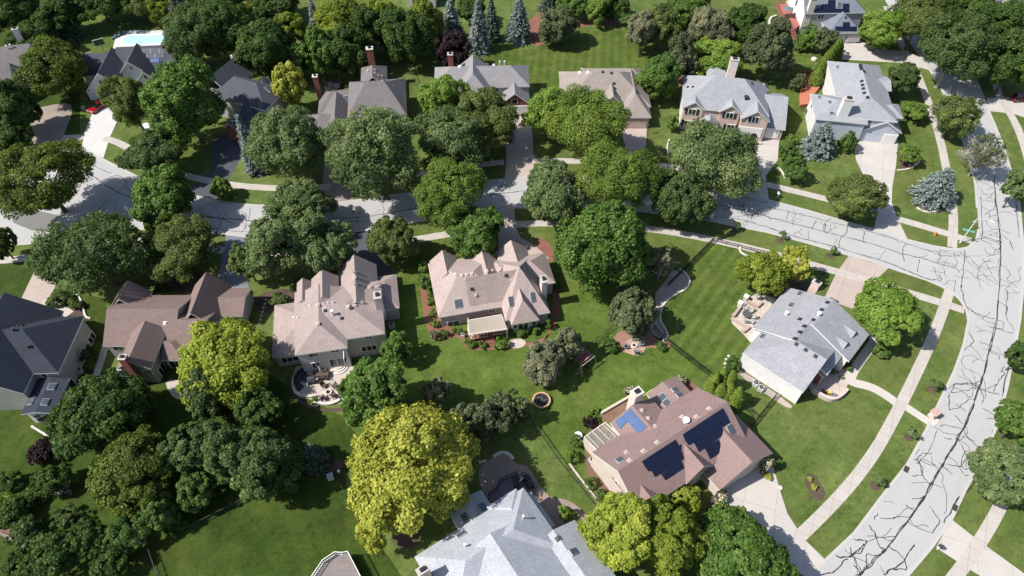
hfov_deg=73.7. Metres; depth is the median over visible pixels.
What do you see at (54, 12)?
shade tree
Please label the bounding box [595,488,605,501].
shrub
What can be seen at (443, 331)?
shrub
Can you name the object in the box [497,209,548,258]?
driveway
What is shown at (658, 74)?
maple tree
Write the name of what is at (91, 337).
window
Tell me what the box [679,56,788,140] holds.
brick house
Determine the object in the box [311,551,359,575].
deck
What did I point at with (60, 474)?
shrub
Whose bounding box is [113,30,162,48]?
pool deck
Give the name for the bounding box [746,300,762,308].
wall
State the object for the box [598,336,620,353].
shrub
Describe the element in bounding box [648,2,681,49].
shade tree
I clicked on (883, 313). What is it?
maple tree
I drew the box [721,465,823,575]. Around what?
driveway
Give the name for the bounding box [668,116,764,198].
maple tree
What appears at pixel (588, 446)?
pergola
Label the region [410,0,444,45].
shade tree
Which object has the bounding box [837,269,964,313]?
sidewalk
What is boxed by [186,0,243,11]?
shade tree
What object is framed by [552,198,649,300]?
maple tree
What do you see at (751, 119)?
window
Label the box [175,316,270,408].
maple tree
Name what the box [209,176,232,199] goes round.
shrub
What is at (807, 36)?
shrub
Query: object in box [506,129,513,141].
parked car
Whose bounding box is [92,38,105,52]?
basketball hoop
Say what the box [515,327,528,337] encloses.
shrub
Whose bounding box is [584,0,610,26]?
maple tree
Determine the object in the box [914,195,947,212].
mulch bed
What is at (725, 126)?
window
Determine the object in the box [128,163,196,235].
maple tree
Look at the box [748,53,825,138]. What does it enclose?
lawn
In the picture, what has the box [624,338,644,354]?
patio
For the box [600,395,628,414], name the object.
wall
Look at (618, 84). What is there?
brick house
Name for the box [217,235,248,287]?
driveway
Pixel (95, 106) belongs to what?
parked car
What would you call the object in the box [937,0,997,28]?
shade tree
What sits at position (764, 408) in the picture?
fence
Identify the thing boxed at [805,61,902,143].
two storey house
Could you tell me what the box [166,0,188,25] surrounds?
pine tree
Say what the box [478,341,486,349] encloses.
shrub
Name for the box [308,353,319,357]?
window
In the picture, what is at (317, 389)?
patio
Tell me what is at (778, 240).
mulch ring
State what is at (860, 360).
path
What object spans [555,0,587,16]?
maple tree
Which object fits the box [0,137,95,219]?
shade tree
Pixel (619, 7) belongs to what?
shade tree
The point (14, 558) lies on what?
shrub
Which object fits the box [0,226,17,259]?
shade tree
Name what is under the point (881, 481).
sapling
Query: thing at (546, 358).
tree
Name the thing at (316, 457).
pine tree
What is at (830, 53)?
arborvitae
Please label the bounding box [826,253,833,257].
mulch ring
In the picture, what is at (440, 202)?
shade tree
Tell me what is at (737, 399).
arborvitae
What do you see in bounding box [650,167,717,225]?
maple tree
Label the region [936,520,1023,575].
driveway
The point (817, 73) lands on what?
arborvitae
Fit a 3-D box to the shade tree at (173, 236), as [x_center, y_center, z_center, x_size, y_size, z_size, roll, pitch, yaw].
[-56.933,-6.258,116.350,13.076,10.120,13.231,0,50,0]
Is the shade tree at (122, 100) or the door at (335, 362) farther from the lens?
the shade tree at (122, 100)
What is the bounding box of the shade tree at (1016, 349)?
[1004,340,1023,370]
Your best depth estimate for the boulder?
102.58 m
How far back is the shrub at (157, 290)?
115.77 m
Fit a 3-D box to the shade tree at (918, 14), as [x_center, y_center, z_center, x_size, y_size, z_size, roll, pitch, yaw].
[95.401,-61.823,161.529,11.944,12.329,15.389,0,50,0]
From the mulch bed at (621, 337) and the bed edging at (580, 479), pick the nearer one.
the bed edging at (580, 479)
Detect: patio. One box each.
[166,380,179,398]
[294,365,353,403]
[478,455,585,529]
[508,339,525,347]
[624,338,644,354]
[732,293,775,339]
[809,368,848,396]
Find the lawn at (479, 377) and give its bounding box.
[379,243,705,499]
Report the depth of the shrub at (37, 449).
95.44 m
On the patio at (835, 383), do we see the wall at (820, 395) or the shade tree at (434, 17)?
the wall at (820, 395)
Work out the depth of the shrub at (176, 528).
89.62 m
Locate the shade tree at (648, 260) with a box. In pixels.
[638,245,657,284]
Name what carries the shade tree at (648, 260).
on the ground at (827, 444)
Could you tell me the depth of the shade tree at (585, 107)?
127.41 m
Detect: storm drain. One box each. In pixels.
[903,465,909,472]
[952,503,957,510]
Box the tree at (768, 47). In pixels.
[741,16,795,81]
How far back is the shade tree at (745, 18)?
156.04 m
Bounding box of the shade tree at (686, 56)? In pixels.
[669,31,699,75]
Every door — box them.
[86,90,109,99]
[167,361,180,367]
[328,357,344,366]
[510,105,528,114]
[625,118,647,127]
[738,126,762,137]
[739,456,767,478]
[764,129,779,138]
[846,33,860,41]
[880,134,898,143]
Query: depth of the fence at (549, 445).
95.94 m
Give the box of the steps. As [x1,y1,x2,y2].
[329,366,347,374]
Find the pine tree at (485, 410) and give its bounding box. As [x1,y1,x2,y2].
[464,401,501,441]
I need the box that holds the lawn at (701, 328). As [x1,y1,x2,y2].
[661,243,776,372]
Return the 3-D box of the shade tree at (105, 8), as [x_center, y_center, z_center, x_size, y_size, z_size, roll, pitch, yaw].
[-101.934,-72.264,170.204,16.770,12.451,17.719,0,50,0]
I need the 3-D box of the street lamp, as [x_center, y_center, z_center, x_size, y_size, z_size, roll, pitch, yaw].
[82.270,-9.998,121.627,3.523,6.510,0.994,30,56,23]
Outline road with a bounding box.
[0,0,1021,575]
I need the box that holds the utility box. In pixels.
[326,472,333,480]
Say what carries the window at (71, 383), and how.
in the two storey house at (42, 347)
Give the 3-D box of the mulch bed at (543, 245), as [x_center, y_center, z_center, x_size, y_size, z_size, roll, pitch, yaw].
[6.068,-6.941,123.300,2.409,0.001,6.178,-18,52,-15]
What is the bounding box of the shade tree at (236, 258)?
[226,242,256,281]
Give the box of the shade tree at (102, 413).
[44,370,158,459]
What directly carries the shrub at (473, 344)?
on the mulch bed at (554, 315)
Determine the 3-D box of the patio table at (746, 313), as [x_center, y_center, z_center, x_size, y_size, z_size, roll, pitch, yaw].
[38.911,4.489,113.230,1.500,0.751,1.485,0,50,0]
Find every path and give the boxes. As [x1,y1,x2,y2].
[0,527,19,545]
[42,299,73,316]
[93,344,107,375]
[841,374,896,404]
[847,328,877,378]
[905,404,929,423]
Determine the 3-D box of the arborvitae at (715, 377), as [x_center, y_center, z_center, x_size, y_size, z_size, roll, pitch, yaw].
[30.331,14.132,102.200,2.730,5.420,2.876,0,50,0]
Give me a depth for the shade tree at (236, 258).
113.04 m
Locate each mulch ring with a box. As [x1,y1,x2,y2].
[776,238,783,242]
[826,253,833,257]
[870,481,879,490]
[904,433,913,441]
[927,386,936,393]
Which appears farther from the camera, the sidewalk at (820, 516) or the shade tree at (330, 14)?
the shade tree at (330, 14)
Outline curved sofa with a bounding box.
[293,367,306,390]
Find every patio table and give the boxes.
[301,374,308,381]
[316,370,328,376]
[512,474,519,481]
[743,310,751,317]
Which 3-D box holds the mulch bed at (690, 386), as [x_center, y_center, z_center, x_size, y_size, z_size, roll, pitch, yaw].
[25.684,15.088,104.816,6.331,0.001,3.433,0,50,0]
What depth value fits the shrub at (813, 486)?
93.86 m
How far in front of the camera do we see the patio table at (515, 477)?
93.82 m
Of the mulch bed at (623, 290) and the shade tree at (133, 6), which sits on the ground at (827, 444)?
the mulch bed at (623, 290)
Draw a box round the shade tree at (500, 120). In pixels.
[454,85,518,147]
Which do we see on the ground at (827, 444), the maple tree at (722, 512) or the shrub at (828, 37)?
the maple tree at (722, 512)
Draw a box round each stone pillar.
[737,300,743,306]
[743,293,749,301]
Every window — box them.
[31,414,43,421]
[67,377,77,387]
[87,330,95,345]
[112,347,124,349]
[117,369,129,375]
[141,369,153,374]
[157,361,165,377]
[280,356,298,362]
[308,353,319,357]
[311,362,321,367]
[360,344,377,351]
[447,320,459,325]
[511,99,517,103]
[681,120,694,125]
[685,108,698,114]
[722,112,736,118]
[723,124,737,130]
[747,116,759,123]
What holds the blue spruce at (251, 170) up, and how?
on the ground at (827, 444)
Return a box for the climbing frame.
[574,349,596,376]
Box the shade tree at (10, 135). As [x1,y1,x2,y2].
[0,124,33,156]
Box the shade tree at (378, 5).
[366,0,396,40]
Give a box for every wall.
[291,370,316,397]
[320,398,340,405]
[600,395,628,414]
[730,317,746,327]
[732,305,741,317]
[741,325,749,333]
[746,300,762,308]
[768,15,776,23]
[811,387,848,401]
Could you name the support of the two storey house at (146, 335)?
on the ground at (827, 444)
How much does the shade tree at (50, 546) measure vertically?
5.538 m
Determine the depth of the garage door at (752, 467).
94.47 m
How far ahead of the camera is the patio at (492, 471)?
94.81 m
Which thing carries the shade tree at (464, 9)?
on the ground at (827, 444)
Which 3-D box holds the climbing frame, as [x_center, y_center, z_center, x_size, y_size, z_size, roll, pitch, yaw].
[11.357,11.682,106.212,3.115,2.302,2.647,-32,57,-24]
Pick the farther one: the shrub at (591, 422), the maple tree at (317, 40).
the maple tree at (317, 40)
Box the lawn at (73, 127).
[0,0,80,145]
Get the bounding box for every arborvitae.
[703,372,720,388]
[703,381,715,394]
[714,383,726,399]
[718,367,728,383]
[724,382,735,403]
[726,370,738,386]
[729,386,745,412]
[807,65,823,86]
[811,62,826,81]
[816,58,827,67]
[818,54,830,66]
[820,47,836,61]
[823,51,833,60]
[825,41,841,60]
[826,44,838,61]
[832,37,843,60]
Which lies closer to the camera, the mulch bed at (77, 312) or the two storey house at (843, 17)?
the mulch bed at (77, 312)
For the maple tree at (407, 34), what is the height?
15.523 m
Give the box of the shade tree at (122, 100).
[95,75,151,129]
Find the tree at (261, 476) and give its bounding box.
[229,427,304,503]
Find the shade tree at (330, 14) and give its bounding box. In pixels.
[313,0,366,32]
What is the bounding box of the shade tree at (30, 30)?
[2,17,60,47]
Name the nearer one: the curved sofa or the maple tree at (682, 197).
the curved sofa
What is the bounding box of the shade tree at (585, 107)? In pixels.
[543,82,631,155]
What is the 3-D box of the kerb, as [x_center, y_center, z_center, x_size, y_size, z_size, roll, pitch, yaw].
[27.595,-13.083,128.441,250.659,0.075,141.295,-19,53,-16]
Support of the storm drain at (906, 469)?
on the road
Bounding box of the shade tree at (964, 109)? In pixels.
[924,87,989,138]
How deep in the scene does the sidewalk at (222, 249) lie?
123.30 m
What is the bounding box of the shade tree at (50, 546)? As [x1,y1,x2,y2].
[20,528,77,575]
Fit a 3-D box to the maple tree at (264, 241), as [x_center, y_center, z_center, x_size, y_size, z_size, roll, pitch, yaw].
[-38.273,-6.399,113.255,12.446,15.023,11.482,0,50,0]
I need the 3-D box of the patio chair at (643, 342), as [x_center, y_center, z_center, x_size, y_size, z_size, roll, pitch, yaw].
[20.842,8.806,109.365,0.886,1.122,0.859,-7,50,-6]
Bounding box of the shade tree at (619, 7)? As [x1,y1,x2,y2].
[602,0,629,19]
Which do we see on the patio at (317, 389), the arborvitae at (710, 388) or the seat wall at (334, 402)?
the seat wall at (334, 402)
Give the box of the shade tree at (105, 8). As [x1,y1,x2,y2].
[66,0,130,22]
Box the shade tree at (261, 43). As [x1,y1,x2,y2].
[231,17,295,80]
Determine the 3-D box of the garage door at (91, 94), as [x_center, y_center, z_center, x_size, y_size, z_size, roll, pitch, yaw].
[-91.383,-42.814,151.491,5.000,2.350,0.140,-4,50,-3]
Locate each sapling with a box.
[733,221,740,230]
[779,230,786,239]
[830,245,837,254]
[872,475,886,486]
[908,426,921,438]
[930,378,944,389]
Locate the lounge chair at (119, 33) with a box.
[111,30,125,38]
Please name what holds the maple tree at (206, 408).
on the lawn at (307, 527)
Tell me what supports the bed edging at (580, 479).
on the lawn at (479, 377)
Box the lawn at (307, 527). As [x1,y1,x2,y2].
[0,366,400,575]
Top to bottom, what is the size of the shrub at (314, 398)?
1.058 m
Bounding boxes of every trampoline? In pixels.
[323,74,340,90]
[532,392,550,408]
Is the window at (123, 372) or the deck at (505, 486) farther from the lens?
the window at (123, 372)
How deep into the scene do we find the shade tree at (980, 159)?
130.88 m
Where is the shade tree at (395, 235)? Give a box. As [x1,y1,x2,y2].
[365,214,419,265]
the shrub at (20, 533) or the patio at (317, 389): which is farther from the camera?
the patio at (317, 389)
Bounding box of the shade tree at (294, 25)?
[273,11,306,41]
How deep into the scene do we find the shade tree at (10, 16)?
162.95 m
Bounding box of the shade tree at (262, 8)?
[246,0,299,20]
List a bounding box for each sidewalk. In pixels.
[0,254,28,263]
[62,135,84,139]
[102,136,330,190]
[138,238,225,253]
[349,160,504,185]
[387,224,494,246]
[515,220,837,274]
[531,158,582,163]
[654,163,752,183]
[766,182,877,214]
[792,289,953,543]
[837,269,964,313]
[883,6,909,52]
[895,215,971,243]
[915,63,957,247]
[946,474,1011,575]
[993,84,1023,157]
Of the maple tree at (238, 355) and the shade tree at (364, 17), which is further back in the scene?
the shade tree at (364, 17)
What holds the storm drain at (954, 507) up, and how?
on the road
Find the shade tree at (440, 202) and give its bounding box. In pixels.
[412,156,486,228]
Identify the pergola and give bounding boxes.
[467,314,507,342]
[582,422,617,455]
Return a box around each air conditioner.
[77,367,83,374]
[389,322,394,328]
[751,379,758,387]
[757,384,764,392]
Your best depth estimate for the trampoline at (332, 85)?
154.89 m
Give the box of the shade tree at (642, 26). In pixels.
[625,9,659,56]
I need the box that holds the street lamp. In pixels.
[959,218,994,242]
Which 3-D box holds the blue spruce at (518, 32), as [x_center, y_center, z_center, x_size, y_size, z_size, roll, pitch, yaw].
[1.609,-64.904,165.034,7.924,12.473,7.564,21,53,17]
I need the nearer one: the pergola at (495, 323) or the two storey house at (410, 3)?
the pergola at (495, 323)
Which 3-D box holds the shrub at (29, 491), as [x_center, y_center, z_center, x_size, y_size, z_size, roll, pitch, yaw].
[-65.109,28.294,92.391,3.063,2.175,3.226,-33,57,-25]
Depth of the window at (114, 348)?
106.53 m
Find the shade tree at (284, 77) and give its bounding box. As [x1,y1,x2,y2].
[271,60,306,105]
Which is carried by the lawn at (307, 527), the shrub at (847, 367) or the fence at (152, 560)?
the fence at (152, 560)
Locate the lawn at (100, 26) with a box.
[84,1,165,52]
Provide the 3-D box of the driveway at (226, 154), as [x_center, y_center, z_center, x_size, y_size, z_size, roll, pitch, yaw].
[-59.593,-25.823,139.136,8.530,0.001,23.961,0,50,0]
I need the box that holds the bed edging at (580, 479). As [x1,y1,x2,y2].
[568,463,597,502]
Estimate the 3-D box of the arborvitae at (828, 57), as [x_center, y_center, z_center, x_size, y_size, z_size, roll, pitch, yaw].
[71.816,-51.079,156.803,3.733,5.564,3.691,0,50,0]
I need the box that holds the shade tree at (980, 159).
[958,134,1009,175]
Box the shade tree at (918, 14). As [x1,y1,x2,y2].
[885,0,948,49]
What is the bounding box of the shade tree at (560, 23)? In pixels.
[538,5,580,45]
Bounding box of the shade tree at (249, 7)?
[240,0,253,13]
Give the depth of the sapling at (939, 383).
102.96 m
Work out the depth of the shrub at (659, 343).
108.60 m
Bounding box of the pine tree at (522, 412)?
[501,388,531,422]
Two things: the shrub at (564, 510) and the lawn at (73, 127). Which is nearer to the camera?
the shrub at (564, 510)
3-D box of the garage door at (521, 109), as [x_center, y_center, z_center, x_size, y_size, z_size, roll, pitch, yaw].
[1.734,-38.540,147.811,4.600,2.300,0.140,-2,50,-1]
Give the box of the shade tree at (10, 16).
[0,0,39,32]
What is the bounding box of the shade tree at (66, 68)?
[11,34,89,97]
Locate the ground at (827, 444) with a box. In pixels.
[9,0,1023,575]
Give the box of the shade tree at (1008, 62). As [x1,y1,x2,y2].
[984,26,1023,93]
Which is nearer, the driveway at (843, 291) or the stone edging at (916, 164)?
the driveway at (843, 291)
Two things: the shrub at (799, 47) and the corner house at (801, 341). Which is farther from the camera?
the shrub at (799, 47)
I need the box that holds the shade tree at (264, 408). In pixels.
[232,385,283,429]
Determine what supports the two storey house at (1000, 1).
on the ground at (827, 444)
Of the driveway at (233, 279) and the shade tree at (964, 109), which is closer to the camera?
the driveway at (233, 279)
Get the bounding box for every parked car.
[86,98,105,113]
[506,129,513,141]
[1010,93,1023,102]
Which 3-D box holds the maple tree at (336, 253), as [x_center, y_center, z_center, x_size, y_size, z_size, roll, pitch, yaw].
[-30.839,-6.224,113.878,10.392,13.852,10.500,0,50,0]
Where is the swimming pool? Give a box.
[122,33,170,44]
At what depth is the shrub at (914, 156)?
135.76 m
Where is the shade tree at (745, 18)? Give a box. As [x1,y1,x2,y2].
[727,2,767,54]
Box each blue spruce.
[58,22,83,45]
[234,114,267,178]
[308,0,316,26]
[441,0,465,41]
[467,0,491,57]
[485,0,501,43]
[503,0,533,47]
[536,0,556,12]
[796,122,839,162]
[907,167,958,213]
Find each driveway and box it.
[17,103,71,158]
[22,241,57,303]
[82,106,116,157]
[191,132,241,199]
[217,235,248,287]
[322,149,353,201]
[349,230,398,279]
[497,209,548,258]
[505,116,533,177]
[621,128,646,160]
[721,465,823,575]
[740,139,778,198]
[825,256,887,308]
[841,40,927,69]
[855,140,906,238]
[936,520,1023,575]
[987,97,1023,116]
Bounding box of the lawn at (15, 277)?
[0,256,106,340]
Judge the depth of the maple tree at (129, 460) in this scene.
88.76 m
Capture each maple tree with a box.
[23,210,160,297]
[85,423,173,521]
[114,128,183,173]
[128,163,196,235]
[137,54,227,153]
[156,421,208,473]
[160,2,220,65]
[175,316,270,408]
[179,368,230,422]
[240,207,312,282]
[242,104,331,180]
[262,178,338,222]
[279,41,315,78]
[292,210,358,274]
[301,24,336,79]
[316,103,420,202]
[336,356,408,436]
[344,400,480,554]
[373,5,434,67]
[413,103,490,171]
[417,73,470,113]
[434,28,472,66]
[445,204,504,258]
[519,156,586,224]
[521,85,571,138]
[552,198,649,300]
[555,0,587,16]
[576,491,652,572]
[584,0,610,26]
[634,51,680,100]
[644,493,709,575]
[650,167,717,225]
[667,0,710,30]
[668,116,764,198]
[668,482,701,515]
[692,36,742,75]
[694,516,799,575]
[698,501,753,555]
[734,250,794,295]
[781,245,813,281]
[852,276,925,346]
[858,9,904,51]
[966,437,1023,505]
[993,398,1023,444]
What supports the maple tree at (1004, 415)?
on the ground at (827, 444)
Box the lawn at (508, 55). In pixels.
[475,44,532,65]
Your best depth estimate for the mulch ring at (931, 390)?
104.31 m
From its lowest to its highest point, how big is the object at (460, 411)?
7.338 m
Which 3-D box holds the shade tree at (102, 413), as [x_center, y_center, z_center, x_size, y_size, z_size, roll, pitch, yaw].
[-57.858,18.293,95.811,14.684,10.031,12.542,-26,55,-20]
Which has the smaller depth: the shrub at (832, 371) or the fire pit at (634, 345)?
the shrub at (832, 371)
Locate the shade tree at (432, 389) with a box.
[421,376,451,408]
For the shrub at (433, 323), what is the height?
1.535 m
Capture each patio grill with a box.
[307,376,315,384]
[523,474,532,489]
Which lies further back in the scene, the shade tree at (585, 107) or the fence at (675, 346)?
the shade tree at (585, 107)
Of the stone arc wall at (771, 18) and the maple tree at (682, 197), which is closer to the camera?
the maple tree at (682, 197)
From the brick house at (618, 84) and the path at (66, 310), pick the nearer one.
the path at (66, 310)
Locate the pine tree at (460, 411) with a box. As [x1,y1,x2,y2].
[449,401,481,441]
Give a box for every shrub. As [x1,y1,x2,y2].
[0,470,23,492]
[0,492,16,507]
[0,495,35,529]
[0,547,40,575]
[3,514,44,551]
[17,482,46,503]
[26,436,59,465]
[29,461,72,496]
[45,290,69,306]
[49,502,82,528]
[52,480,71,496]
[64,515,111,561]
[67,298,83,309]
[80,344,98,361]
[87,543,129,575]
[102,502,152,552]
[106,367,117,372]
[137,491,182,534]
[152,284,167,294]
[167,511,188,537]
[175,471,216,512]
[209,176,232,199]
[268,292,288,305]
[307,396,317,404]
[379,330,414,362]
[416,274,431,289]
[417,260,429,271]
[426,290,433,295]
[426,297,434,304]
[428,308,435,316]
[429,318,439,326]
[429,330,437,338]
[437,329,448,338]
[466,339,476,347]
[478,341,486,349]
[493,335,508,349]
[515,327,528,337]
[530,325,539,334]
[543,319,550,328]
[553,279,560,287]
[558,505,571,520]
[566,449,579,462]
[569,433,582,448]
[582,415,597,428]
[584,476,599,489]
[587,407,599,420]
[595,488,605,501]
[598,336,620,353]
[619,12,630,28]
[623,386,633,392]
[644,290,653,297]
[655,340,666,351]
[666,113,678,131]
[676,374,686,384]
[715,489,727,504]
[725,355,739,370]
[756,456,775,473]
[764,472,772,480]
[774,459,781,466]
[778,140,798,159]
[782,156,809,181]
[785,133,798,142]
[788,73,805,90]
[794,39,806,51]
[796,23,821,49]
[811,483,817,490]
[814,26,839,54]
[829,368,838,373]
[837,130,858,150]
[843,361,852,371]
[871,343,891,357]
[896,145,922,164]
[901,100,929,119]
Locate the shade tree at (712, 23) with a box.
[684,5,735,45]
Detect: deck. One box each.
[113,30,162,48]
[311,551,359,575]
[468,316,508,346]
[488,471,534,503]
[772,0,799,43]
[799,71,819,107]
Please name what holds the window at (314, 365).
in the two storey house at (327, 320)
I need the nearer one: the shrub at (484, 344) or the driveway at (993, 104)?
the shrub at (484, 344)
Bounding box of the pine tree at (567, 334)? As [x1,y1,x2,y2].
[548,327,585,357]
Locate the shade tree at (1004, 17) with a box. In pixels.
[956,1,1023,64]
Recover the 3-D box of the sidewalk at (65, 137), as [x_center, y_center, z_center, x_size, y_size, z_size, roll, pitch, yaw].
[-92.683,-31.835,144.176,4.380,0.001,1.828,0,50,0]
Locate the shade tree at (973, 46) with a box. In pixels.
[919,10,1005,88]
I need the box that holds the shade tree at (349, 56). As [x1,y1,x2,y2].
[329,22,374,76]
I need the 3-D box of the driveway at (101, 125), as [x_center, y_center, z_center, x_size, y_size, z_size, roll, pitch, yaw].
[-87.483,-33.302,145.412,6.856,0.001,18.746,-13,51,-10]
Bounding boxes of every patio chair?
[319,380,326,388]
[331,381,337,389]
[638,339,645,346]
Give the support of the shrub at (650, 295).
on the mulch bed at (623, 290)
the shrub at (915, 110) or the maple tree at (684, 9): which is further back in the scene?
the maple tree at (684, 9)
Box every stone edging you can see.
[0,532,23,546]
[31,425,48,436]
[73,291,90,318]
[659,268,689,340]
[897,161,919,170]
[916,207,938,212]
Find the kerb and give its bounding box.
[11,0,1023,575]
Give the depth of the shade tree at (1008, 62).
145.67 m
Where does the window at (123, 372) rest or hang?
in the two storey house at (146, 335)
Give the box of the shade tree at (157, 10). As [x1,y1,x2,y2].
[145,0,169,25]
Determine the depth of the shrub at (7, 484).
93.20 m
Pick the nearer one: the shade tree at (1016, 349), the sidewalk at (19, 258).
the shade tree at (1016, 349)
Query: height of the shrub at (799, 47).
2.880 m
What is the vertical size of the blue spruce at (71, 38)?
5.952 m
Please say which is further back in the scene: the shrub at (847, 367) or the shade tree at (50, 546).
the shrub at (847, 367)
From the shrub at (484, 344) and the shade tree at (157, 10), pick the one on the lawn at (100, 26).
the shade tree at (157, 10)
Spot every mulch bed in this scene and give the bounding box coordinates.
[56,294,87,318]
[142,123,150,129]
[163,263,204,294]
[254,289,294,312]
[287,377,341,411]
[325,458,343,471]
[393,519,419,548]
[419,273,558,349]
[529,13,619,45]
[535,238,553,260]
[585,423,610,497]
[600,394,643,421]
[611,328,670,355]
[620,289,654,297]
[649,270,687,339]
[677,75,682,86]
[684,380,697,390]
[705,495,726,511]
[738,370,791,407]
[771,279,810,298]
[781,139,804,180]
[805,474,824,500]
[897,146,917,168]
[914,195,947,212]
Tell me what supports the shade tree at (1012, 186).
on the ground at (827, 444)
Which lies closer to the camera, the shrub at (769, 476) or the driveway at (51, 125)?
the shrub at (769, 476)
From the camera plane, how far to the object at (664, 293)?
116.97 m
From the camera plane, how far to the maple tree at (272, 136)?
123.52 m
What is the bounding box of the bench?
[492,451,513,459]
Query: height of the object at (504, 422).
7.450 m
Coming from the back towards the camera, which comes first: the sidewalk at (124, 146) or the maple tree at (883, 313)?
the sidewalk at (124, 146)
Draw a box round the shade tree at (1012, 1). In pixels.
[995,0,1023,29]
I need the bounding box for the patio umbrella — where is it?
[783,6,792,11]
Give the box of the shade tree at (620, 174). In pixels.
[570,136,666,207]
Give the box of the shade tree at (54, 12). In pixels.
[29,0,81,35]
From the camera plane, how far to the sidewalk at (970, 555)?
89.56 m
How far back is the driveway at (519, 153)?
140.74 m
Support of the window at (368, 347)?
in the two storey house at (327, 320)
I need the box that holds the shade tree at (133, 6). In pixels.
[113,0,163,17]
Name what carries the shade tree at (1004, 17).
on the ground at (827, 444)
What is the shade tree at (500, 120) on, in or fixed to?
on the ground at (827, 444)
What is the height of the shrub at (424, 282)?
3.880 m
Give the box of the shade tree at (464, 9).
[455,0,485,20]
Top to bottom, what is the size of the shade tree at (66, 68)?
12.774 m
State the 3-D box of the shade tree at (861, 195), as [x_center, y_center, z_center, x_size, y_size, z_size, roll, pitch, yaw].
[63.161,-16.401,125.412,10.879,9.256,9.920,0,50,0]
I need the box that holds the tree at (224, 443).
[200,420,259,487]
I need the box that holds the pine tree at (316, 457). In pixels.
[302,443,333,477]
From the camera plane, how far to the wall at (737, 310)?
113.56 m
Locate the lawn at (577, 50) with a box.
[529,30,655,93]
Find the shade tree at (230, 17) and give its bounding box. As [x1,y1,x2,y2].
[191,0,253,57]
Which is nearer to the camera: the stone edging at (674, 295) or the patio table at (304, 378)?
the patio table at (304, 378)
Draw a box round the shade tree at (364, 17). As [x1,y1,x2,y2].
[350,5,387,49]
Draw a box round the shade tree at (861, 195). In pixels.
[824,173,890,217]
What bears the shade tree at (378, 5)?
on the ground at (827, 444)
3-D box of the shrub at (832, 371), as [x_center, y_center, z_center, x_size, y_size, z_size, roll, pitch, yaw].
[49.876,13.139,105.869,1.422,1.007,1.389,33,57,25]
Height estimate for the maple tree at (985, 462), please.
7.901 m
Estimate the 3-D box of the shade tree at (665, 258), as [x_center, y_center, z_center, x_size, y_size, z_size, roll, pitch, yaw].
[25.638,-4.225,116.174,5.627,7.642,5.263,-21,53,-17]
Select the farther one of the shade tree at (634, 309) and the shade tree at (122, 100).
the shade tree at (122, 100)
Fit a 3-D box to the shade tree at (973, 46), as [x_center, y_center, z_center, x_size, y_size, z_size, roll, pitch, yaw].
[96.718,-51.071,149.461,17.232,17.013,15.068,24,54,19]
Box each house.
[0,27,44,84]
[0,293,95,422]
[81,43,181,99]
[103,272,253,382]
[209,53,288,141]
[272,255,399,372]
[304,46,407,147]
[407,0,436,7]
[415,488,614,575]
[428,240,555,332]
[434,52,529,115]
[559,68,650,127]
[591,376,772,499]
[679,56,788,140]
[738,278,868,403]
[786,0,865,42]
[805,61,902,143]
[996,0,1020,3]
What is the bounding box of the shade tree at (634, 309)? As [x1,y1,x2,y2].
[607,286,660,339]
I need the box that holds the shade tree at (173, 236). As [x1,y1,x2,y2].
[141,212,220,283]
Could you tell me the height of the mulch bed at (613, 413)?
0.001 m
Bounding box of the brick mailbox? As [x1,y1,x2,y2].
[927,407,941,424]
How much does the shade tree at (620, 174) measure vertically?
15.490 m
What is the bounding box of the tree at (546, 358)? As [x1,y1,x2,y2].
[522,339,566,386]
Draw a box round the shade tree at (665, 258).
[649,245,678,279]
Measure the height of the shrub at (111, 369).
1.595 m
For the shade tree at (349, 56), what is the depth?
150.54 m
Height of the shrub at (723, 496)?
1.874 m
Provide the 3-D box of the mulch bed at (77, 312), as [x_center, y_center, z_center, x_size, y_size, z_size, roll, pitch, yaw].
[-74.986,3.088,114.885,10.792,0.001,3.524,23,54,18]
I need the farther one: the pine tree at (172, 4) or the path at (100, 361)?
the pine tree at (172, 4)
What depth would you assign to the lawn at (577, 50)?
164.49 m
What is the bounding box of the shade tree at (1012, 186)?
[999,169,1023,207]
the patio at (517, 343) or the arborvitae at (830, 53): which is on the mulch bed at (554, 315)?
the patio at (517, 343)
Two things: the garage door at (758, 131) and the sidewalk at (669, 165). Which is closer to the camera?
the sidewalk at (669, 165)
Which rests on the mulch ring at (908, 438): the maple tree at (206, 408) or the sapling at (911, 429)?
the sapling at (911, 429)
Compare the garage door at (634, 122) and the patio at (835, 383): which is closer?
the patio at (835, 383)
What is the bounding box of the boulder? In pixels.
[310,397,321,406]
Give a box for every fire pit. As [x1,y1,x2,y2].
[325,389,331,395]
[631,342,637,348]
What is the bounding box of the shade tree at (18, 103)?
[0,78,42,134]
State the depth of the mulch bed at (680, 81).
157.57 m
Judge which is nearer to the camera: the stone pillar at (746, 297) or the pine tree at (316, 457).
the pine tree at (316, 457)
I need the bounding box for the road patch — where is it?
[10,195,58,231]
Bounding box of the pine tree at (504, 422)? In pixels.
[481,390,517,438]
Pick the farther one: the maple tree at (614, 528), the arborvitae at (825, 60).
the arborvitae at (825, 60)
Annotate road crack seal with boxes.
[69,164,1020,575]
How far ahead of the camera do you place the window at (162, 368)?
105.46 m
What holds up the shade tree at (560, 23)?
on the lawn at (577, 50)
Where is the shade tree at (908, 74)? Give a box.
[887,62,921,96]
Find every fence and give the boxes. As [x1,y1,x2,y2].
[146,543,158,575]
[181,469,331,531]
[533,420,596,505]
[564,325,612,366]
[653,324,710,374]
[667,236,714,285]
[714,238,824,274]
[751,391,778,425]

